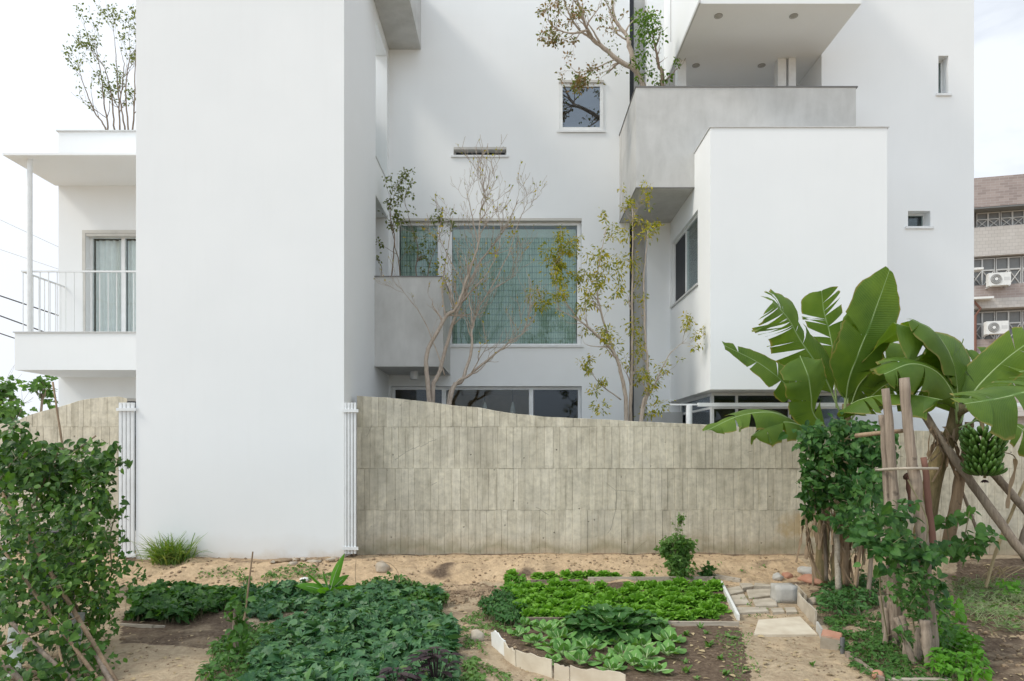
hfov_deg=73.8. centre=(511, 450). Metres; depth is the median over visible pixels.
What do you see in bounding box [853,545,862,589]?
slat
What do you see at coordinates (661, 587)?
lettuce
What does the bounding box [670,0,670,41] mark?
window frame
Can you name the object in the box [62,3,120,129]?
roof tree
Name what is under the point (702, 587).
lettuce
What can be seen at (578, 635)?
crinkled greens
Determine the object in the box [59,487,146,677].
climbing vine
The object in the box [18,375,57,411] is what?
broad leaved tree
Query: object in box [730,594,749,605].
paving stone
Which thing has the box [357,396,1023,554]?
concrete wall
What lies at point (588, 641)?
bok choy
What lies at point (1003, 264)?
window
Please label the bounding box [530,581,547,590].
lettuce
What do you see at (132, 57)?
roof tree
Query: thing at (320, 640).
potato vines
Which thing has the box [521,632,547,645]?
bok choy
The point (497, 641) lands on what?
edging plate
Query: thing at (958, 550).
climbing vine
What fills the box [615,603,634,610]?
lettuce
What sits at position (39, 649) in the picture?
trellis stick
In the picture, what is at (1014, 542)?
prop pole
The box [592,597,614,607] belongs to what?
lettuce
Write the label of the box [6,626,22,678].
leaning board
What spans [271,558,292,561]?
stone
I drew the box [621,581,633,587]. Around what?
lettuce
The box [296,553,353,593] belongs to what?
broad leaved plant
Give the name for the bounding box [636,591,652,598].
lettuce
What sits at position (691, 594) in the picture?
lettuce
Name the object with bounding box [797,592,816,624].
edging plate
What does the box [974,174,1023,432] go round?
apartment building
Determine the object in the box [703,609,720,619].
lettuce
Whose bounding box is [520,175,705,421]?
yellow green tree
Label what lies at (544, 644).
bok choy
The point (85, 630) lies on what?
trellis stick
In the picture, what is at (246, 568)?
weeds
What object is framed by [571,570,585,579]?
lettuce
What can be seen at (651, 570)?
weeds
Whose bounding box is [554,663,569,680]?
edging plate
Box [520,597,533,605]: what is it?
lettuce
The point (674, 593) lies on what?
lettuce
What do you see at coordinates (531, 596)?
lettuce
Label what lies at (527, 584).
lettuce
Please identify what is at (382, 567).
stone
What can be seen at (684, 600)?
lettuce
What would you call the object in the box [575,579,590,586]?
lettuce
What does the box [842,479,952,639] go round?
climbing vine
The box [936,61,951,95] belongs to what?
window
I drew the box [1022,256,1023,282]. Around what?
window
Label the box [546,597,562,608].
lettuce
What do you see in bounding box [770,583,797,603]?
cement block
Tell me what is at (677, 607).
lettuce
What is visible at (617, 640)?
bok choy
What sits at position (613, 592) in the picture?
lettuce
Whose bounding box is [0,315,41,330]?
overhead cable
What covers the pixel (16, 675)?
trellis stick
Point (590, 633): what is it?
bok choy
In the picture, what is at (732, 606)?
edging board
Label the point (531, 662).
edging plate
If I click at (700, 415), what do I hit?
window
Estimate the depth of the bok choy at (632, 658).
5.68 m
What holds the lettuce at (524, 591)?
on the ground
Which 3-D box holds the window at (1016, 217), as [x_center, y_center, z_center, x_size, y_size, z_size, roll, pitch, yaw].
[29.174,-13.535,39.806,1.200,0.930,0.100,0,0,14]
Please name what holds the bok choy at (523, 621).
on the ground
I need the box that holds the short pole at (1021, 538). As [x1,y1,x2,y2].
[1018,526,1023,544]
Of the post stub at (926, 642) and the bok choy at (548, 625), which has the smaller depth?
the post stub at (926, 642)
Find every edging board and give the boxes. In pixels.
[525,580,585,583]
[526,617,564,621]
[588,576,717,582]
[666,621,738,626]
[712,574,740,582]
[721,581,739,619]
[845,651,884,680]
[887,677,951,680]
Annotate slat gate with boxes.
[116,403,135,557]
[342,403,358,553]
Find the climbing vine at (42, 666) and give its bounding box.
[0,591,102,680]
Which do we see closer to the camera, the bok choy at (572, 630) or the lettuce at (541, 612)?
the bok choy at (572, 630)
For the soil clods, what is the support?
on the ground
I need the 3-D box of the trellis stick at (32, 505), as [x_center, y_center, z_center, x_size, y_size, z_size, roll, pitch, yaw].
[-4.509,0.377,6.499,0.026,0.826,0.615,0,0,0]
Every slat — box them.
[823,513,827,580]
[833,525,841,589]
[841,524,850,585]
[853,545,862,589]
[866,536,874,596]
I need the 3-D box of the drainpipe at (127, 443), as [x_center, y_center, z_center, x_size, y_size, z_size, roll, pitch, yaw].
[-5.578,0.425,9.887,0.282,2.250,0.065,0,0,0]
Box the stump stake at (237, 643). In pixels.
[232,604,240,657]
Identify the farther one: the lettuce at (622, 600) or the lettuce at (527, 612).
the lettuce at (622, 600)
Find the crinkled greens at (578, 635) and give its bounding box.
[564,614,624,644]
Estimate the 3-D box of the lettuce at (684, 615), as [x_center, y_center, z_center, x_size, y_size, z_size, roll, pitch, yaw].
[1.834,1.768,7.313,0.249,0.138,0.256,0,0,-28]
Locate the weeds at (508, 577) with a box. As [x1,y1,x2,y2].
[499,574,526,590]
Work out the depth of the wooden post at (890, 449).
6.07 m
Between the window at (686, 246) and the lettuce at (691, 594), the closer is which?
the lettuce at (691, 594)
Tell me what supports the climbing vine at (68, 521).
attached to the trellis stick at (77, 651)
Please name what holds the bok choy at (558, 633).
on the ground
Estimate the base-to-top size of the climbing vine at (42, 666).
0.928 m
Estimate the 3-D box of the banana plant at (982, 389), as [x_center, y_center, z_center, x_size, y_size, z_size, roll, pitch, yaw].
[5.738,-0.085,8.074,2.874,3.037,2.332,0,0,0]
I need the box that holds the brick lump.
[872,670,884,678]
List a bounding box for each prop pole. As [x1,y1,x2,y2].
[922,412,1023,561]
[942,422,973,546]
[991,475,1023,513]
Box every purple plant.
[377,667,429,680]
[404,646,462,679]
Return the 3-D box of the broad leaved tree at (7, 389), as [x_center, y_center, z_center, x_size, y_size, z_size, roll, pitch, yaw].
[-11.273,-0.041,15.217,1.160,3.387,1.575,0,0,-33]
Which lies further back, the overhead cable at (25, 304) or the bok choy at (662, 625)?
the overhead cable at (25, 304)
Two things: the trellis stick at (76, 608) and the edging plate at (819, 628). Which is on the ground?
the edging plate at (819, 628)
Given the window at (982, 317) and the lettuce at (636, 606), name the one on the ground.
the lettuce at (636, 606)
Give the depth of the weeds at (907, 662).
5.46 m
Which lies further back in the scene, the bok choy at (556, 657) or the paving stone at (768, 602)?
the paving stone at (768, 602)
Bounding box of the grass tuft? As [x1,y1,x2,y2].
[127,531,206,565]
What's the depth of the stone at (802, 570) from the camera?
9.39 m
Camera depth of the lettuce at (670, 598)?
7.91 m
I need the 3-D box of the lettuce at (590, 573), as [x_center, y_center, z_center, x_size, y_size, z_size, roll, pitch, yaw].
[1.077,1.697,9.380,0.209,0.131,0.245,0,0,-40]
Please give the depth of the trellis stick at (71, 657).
5.51 m
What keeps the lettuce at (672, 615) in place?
on the ground
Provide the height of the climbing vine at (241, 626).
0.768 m
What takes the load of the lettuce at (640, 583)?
on the ground
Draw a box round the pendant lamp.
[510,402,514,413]
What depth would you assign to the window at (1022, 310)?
39.63 m
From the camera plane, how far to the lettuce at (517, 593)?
8.07 m
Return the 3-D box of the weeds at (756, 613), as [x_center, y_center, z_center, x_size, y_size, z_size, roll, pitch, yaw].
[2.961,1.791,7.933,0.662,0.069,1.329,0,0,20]
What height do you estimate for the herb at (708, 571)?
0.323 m
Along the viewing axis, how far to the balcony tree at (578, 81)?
12.18 m
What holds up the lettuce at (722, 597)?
on the ground
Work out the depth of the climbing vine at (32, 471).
6.46 m
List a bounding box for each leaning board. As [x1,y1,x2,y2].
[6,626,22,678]
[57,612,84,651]
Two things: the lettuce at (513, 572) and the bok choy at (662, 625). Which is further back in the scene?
the lettuce at (513, 572)
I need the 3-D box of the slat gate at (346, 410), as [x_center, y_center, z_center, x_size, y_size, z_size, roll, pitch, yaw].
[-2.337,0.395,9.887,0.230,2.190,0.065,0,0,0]
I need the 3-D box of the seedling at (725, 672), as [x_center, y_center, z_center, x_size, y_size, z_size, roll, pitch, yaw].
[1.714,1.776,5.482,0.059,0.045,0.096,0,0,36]
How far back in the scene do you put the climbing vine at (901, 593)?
5.66 m
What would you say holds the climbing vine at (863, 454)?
attached to the banana plant at (812, 369)
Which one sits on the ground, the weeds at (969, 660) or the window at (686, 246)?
the weeds at (969, 660)
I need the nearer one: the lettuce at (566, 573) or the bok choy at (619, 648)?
the bok choy at (619, 648)
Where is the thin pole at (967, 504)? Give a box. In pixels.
[949,461,976,531]
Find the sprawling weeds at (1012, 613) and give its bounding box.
[936,569,1023,633]
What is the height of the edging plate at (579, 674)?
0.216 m
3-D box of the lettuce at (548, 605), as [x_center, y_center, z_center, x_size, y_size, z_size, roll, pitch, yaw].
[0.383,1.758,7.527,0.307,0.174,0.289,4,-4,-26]
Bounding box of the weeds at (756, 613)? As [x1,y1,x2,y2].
[742,597,779,618]
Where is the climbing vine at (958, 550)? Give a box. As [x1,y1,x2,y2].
[934,505,1006,567]
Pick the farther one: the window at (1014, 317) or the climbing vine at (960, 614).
the window at (1014, 317)
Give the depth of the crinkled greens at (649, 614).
6.83 m
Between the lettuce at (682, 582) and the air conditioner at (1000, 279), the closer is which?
the lettuce at (682, 582)
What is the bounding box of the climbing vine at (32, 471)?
[0,417,132,599]
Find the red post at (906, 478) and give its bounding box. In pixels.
[903,473,910,506]
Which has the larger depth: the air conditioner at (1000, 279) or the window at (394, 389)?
the air conditioner at (1000, 279)
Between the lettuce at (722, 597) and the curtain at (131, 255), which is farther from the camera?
the curtain at (131, 255)
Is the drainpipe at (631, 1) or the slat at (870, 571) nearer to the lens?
the slat at (870, 571)
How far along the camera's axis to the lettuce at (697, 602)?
7.86 m
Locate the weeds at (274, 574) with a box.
[236,562,331,586]
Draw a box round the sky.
[0,0,1023,419]
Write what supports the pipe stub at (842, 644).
on the ground
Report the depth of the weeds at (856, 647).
6.07 m
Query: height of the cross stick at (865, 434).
0.076 m
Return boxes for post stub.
[878,595,886,632]
[882,607,889,643]
[887,601,900,649]
[893,616,917,665]
[899,615,909,654]
[913,627,922,662]
[919,619,933,669]
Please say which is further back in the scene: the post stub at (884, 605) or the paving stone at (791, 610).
the paving stone at (791, 610)
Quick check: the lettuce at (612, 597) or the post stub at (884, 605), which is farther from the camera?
the lettuce at (612, 597)
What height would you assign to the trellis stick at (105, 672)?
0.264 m
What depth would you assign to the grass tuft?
9.63 m
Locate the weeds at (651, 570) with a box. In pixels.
[473,562,769,590]
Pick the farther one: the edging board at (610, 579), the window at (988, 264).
the window at (988, 264)
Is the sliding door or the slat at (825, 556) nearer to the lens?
the slat at (825, 556)
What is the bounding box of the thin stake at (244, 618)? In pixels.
[243,552,253,619]
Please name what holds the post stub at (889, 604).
on the ground
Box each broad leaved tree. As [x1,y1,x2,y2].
[0,374,37,423]
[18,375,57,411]
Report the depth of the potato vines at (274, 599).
7.96 m
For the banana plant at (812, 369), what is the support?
on the ground
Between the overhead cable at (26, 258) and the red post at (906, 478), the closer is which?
the red post at (906, 478)
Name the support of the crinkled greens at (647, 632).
on the ground
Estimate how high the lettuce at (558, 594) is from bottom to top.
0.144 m
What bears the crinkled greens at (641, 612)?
on the ground
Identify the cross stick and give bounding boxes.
[854,429,902,437]
[875,467,938,470]
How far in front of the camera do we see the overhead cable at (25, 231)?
33.99 m
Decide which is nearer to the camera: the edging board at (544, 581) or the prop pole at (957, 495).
the prop pole at (957, 495)
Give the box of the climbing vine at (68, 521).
[0,465,131,632]
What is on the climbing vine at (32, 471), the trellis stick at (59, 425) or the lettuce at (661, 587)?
the trellis stick at (59, 425)
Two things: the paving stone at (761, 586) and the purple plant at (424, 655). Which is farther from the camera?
the paving stone at (761, 586)
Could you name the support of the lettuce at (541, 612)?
on the ground
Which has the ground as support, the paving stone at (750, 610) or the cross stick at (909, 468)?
the paving stone at (750, 610)
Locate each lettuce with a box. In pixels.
[503,568,518,578]
[504,583,517,587]
[510,590,523,598]
[512,587,530,596]
[512,599,527,608]
[519,580,533,588]
[519,608,539,618]
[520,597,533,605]
[525,593,537,600]
[528,587,539,593]
[528,603,542,608]
[530,572,544,579]
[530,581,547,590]
[531,595,548,603]
[532,608,552,616]
[534,591,550,597]
[538,602,555,609]
[541,571,558,579]
[541,585,558,596]
[545,577,563,588]
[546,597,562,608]
[548,608,570,618]
[550,590,569,600]
[557,586,571,590]
[558,569,573,578]
[558,603,575,611]
[559,579,575,588]
[560,588,583,601]
[561,598,575,607]
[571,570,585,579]
[571,599,593,611]
[573,584,586,593]
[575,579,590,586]
[575,593,592,602]
[579,584,597,596]
[581,592,594,598]
[584,570,598,577]
[591,580,610,591]
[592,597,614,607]
[595,570,614,576]
[595,593,605,597]
[599,586,616,592]
[600,594,620,605]
[605,590,623,599]
[610,572,621,576]
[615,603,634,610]
[616,587,629,596]
[618,596,633,605]
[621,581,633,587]
[625,584,643,595]
[627,592,650,606]
[630,571,645,576]
[631,602,642,610]
[636,580,648,590]
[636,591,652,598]
[643,579,661,590]
[643,604,657,609]
[646,588,654,596]
[647,598,660,605]
[649,589,668,599]
[652,584,670,592]
[652,609,670,618]
[655,600,675,611]
[659,580,676,586]
[660,594,678,604]
[665,591,681,595]
[666,611,678,619]
[669,585,683,593]
[670,577,690,590]
[671,603,690,611]
[674,595,696,608]
[675,609,695,620]
[684,586,697,593]
[684,592,698,598]
[688,607,709,618]
[689,579,707,586]
[689,600,700,607]
[693,585,713,594]
[693,590,712,600]
[698,600,720,613]
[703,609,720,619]
[705,579,723,591]
[706,598,720,603]
[712,593,726,601]
[712,602,731,614]
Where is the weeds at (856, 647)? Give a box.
[823,611,911,679]
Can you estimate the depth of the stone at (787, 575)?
9.31 m
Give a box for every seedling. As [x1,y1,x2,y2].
[682,665,692,672]
[722,669,729,674]
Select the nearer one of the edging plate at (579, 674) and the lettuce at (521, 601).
the edging plate at (579, 674)
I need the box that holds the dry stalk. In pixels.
[984,481,1023,587]
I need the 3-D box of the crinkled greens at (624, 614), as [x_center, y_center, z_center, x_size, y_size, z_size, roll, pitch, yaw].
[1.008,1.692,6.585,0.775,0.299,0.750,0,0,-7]
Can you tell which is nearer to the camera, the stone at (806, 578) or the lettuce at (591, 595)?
the lettuce at (591, 595)
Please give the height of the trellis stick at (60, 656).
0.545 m
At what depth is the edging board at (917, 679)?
5.28 m
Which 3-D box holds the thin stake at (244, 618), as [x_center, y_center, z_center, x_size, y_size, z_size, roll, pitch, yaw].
[-2.433,1.391,6.246,0.128,0.932,0.019,0,0,-29]
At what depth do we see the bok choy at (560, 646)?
5.99 m
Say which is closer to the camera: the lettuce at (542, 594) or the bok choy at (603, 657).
the bok choy at (603, 657)
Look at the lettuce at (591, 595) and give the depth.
8.16 m
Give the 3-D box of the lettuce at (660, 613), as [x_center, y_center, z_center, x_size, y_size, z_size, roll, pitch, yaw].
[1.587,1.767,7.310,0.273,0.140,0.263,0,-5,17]
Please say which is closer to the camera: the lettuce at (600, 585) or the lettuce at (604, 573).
the lettuce at (600, 585)
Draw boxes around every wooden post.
[878,415,891,640]
[881,388,902,640]
[899,377,938,646]
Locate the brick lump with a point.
(879, 672)
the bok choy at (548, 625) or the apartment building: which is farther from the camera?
the apartment building
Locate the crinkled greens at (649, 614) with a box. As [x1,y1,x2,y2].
[639,611,668,624]
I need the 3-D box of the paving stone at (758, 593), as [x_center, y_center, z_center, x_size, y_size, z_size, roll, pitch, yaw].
[3.100,1.789,8.479,0.340,0.050,0.706,0,0,17]
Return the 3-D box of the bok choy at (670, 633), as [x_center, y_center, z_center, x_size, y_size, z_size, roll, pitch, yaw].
[1.493,1.736,6.331,0.333,0.127,0.279,0,4,-22]
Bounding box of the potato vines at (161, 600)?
[123,578,245,623]
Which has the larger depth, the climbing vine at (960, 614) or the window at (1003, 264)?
the window at (1003, 264)
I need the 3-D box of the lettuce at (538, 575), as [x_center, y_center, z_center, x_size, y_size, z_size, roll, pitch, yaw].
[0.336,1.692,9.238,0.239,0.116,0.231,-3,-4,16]
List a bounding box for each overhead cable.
[0,249,57,268]
[0,295,56,314]
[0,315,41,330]
[1,220,57,246]
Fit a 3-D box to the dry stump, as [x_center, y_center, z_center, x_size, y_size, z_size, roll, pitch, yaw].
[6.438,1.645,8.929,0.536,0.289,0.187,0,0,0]
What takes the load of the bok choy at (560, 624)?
on the ground
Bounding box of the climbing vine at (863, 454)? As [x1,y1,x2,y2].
[777,412,902,575]
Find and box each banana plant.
[702,266,941,586]
[862,319,1023,558]
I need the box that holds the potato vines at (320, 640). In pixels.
[236,579,464,680]
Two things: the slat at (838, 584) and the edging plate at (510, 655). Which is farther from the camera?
the slat at (838, 584)
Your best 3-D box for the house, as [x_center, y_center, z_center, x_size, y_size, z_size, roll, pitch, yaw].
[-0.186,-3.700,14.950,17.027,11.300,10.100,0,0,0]
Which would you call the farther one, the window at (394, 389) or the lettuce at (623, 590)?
the window at (394, 389)
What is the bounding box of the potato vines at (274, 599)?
[238,578,348,621]
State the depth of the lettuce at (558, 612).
7.22 m
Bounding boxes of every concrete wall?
[0,396,126,552]
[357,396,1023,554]
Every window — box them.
[392,387,580,417]
[398,218,583,346]
[451,147,508,156]
[557,83,605,131]
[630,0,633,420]
[670,214,697,308]
[680,393,710,424]
[711,393,841,426]
[905,214,933,228]
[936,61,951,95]
[974,258,994,285]
[974,311,994,338]
[976,212,999,227]
[995,256,1020,283]
[995,310,1020,338]
[1000,210,1023,225]
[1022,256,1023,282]
[1022,310,1023,329]
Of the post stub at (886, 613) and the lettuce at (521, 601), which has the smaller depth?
the post stub at (886, 613)
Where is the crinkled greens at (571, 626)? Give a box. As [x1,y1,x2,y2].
[561,611,589,633]
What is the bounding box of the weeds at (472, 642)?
[459,610,546,680]
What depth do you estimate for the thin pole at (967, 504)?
8.89 m
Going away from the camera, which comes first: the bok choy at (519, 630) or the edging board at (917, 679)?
the edging board at (917, 679)
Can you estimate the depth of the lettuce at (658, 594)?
8.23 m
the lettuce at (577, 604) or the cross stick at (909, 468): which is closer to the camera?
the cross stick at (909, 468)
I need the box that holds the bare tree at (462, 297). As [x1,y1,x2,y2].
[374,134,546,404]
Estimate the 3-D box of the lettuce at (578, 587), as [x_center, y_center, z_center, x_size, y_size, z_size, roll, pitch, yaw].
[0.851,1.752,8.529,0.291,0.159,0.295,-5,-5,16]
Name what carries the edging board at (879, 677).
on the ground
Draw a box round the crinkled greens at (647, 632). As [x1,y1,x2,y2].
[603,616,658,640]
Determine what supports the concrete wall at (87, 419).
on the ground
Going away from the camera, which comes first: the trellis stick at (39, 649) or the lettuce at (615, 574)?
the trellis stick at (39, 649)
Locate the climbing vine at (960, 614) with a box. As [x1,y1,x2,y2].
[938,578,1022,622]
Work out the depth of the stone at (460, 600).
8.06 m
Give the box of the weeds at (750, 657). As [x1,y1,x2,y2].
[715,630,760,680]
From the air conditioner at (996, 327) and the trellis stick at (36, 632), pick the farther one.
the air conditioner at (996, 327)
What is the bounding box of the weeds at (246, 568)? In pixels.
[151,564,272,585]
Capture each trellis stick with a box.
[0,488,118,680]
[0,543,101,680]
[0,608,75,680]
[0,615,79,646]
[0,657,22,680]
[5,511,88,626]
[15,447,59,537]
[29,646,91,678]
[47,605,67,680]
[52,382,63,449]
[54,435,95,467]
[93,653,113,680]
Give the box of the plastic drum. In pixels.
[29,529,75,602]
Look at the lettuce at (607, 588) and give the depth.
8.47 m
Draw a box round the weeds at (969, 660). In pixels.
[921,615,994,680]
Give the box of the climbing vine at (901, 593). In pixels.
[881,562,962,652]
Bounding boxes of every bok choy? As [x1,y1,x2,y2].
[507,625,529,636]
[514,616,535,626]
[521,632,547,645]
[529,619,545,627]
[532,620,559,633]
[535,638,554,648]
[541,638,586,655]
[545,653,563,664]
[546,626,576,639]
[552,618,565,630]
[559,626,583,633]
[564,649,601,665]
[572,636,607,651]
[588,631,608,643]
[593,651,620,662]
[596,657,627,670]
[602,635,627,645]
[607,642,634,656]
[613,649,650,666]
[625,634,657,647]
[634,659,673,672]
[635,645,664,660]
[646,639,686,655]
[648,625,668,640]
[652,617,670,626]
[652,623,675,628]
[652,627,685,642]
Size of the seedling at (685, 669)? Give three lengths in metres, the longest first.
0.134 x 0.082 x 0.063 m
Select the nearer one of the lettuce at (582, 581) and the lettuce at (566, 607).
the lettuce at (566, 607)
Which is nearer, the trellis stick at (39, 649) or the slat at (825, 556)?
the trellis stick at (39, 649)
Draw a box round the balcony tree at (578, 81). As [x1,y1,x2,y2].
[535,0,658,97]
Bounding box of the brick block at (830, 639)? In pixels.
[820,629,841,649]
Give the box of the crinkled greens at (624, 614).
[579,607,652,644]
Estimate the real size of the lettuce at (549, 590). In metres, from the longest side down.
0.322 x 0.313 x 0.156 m
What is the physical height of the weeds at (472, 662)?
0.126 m
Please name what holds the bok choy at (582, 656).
on the ground
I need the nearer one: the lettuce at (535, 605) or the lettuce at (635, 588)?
the lettuce at (535, 605)
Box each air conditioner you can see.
[982,321,1008,336]
[985,272,1010,288]
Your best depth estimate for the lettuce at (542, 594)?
8.17 m
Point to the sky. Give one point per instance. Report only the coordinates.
(37, 83)
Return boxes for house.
[2,0,1020,558]
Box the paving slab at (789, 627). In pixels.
[754,616,817,636]
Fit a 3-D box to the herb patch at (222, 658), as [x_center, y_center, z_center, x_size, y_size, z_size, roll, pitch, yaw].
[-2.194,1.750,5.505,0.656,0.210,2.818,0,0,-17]
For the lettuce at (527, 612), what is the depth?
7.26 m
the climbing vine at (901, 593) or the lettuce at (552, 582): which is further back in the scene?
the lettuce at (552, 582)
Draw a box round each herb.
[653,513,698,578]
[697,560,717,578]
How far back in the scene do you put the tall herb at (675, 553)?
9.19 m
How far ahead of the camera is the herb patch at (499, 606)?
7.36 m
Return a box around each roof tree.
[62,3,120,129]
[93,0,135,129]
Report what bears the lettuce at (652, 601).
on the ground
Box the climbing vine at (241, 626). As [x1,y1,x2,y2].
[223,576,255,662]
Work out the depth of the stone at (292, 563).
9.54 m
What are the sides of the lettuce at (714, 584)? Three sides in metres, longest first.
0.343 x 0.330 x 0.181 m
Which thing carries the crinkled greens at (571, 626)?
on the ground
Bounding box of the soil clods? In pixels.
[4,553,1023,680]
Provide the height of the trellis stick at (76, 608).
1.027 m
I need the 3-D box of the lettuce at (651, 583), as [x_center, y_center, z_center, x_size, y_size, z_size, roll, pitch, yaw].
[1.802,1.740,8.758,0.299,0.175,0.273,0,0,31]
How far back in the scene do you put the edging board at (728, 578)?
9.22 m
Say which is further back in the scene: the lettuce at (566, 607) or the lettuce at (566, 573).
the lettuce at (566, 573)
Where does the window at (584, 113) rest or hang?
in the house
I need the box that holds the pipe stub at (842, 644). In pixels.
[840,637,844,653]
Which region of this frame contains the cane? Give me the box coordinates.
[120,623,164,627]
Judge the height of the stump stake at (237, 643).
0.559 m
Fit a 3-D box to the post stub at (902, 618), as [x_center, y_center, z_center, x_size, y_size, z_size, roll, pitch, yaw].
[3.414,1.613,5.925,0.075,0.365,0.117,0,0,0]
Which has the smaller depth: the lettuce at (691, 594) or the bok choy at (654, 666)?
the bok choy at (654, 666)
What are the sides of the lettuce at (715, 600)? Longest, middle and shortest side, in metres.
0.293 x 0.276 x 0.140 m
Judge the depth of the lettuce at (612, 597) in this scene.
7.86 m
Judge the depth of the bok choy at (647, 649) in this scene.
5.86 m
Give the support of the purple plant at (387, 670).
on the ground
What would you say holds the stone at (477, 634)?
on the ground
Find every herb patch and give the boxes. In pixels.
[195,619,278,680]
[349,571,449,614]
[476,585,527,625]
[810,569,883,617]
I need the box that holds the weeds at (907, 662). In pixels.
[868,633,959,680]
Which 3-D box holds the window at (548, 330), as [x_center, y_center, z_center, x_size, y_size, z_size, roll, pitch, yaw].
[-0.430,-3.326,13.601,3.694,2.553,0.262,0,0,0]
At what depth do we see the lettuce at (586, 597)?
7.85 m
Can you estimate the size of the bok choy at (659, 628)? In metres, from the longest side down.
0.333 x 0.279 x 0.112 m
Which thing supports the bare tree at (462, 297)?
on the ground
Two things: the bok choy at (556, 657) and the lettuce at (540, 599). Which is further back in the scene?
the lettuce at (540, 599)
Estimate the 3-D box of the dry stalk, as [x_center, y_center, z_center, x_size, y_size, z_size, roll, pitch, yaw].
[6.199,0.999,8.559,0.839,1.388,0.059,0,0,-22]
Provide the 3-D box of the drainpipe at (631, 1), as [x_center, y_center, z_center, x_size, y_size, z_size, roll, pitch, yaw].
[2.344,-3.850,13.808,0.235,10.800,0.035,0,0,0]
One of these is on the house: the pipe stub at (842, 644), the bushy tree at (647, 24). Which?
the bushy tree at (647, 24)
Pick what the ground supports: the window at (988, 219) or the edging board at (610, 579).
the edging board at (610, 579)
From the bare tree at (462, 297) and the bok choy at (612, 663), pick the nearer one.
the bok choy at (612, 663)
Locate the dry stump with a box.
[982,565,1023,587]
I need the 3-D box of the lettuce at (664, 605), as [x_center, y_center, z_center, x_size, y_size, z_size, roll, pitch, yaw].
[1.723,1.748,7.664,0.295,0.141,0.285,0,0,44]
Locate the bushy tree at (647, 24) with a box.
[625,5,685,85]
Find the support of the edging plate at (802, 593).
on the ground
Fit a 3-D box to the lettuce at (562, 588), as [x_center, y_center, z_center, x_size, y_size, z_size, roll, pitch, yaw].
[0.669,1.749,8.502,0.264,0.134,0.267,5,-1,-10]
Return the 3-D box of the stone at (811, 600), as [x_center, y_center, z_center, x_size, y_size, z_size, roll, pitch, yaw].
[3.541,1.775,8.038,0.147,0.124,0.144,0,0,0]
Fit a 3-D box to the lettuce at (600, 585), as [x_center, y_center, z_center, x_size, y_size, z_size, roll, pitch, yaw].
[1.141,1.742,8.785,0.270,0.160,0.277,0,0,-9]
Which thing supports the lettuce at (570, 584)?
on the soil clods
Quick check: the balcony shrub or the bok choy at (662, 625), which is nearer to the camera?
the bok choy at (662, 625)
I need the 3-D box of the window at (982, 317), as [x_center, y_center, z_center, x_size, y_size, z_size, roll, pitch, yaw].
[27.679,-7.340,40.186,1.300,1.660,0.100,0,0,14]
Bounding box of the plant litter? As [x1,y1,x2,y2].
[22,555,1023,680]
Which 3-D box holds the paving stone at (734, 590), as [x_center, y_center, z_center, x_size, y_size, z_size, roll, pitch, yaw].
[2.830,1.795,8.690,0.225,0.050,0.615,0,0,11]
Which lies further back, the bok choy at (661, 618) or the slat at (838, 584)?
the slat at (838, 584)
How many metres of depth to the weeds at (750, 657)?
5.95 m
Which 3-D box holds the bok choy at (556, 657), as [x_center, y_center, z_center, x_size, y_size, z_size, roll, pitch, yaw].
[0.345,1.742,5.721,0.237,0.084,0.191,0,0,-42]
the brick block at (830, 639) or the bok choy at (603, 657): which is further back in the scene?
the brick block at (830, 639)
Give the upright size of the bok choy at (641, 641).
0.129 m
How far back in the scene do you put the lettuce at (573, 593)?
8.14 m
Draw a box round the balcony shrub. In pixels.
[376,167,456,275]
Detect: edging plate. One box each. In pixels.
[491,630,505,655]
[504,642,516,666]
[516,650,552,677]
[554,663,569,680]
[570,665,625,680]
[795,584,806,600]
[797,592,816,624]
[816,621,822,638]
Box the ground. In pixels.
[0,551,1023,680]
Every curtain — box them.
[96,240,120,330]
[128,240,135,330]
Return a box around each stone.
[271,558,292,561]
[288,561,297,565]
[328,556,338,561]
[375,561,389,572]
[456,597,465,602]
[470,629,483,641]
[726,586,743,595]
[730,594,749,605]
[736,607,768,614]
[740,583,753,590]
[746,589,770,598]
[753,598,776,607]
[754,583,770,588]
[770,608,784,614]
[772,572,783,580]
[782,572,792,578]
[784,607,796,614]
[797,566,811,574]
[797,574,823,584]
[807,597,819,604]
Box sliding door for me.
[82,230,135,330]
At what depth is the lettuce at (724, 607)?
7.57 m
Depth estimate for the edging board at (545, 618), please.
7.12 m
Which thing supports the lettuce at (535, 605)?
on the ground
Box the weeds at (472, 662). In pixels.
[458,656,486,680]
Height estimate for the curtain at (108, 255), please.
1.955 m
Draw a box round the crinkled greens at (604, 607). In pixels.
[575,603,638,624]
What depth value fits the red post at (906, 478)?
7.99 m
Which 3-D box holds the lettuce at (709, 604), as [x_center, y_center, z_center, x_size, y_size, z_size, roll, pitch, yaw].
[2.183,1.742,7.590,0.294,0.166,0.270,0,0,-42]
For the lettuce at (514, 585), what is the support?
on the ground
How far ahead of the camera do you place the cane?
6.98 m
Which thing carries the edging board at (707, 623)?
on the ground
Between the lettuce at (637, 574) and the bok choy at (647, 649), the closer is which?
the bok choy at (647, 649)
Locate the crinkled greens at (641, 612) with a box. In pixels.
[608,606,656,625]
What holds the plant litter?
on the ground
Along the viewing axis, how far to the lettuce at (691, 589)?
8.55 m
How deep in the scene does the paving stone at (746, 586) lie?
8.86 m
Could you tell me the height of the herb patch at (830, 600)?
0.346 m
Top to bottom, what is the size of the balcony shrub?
3.673 m

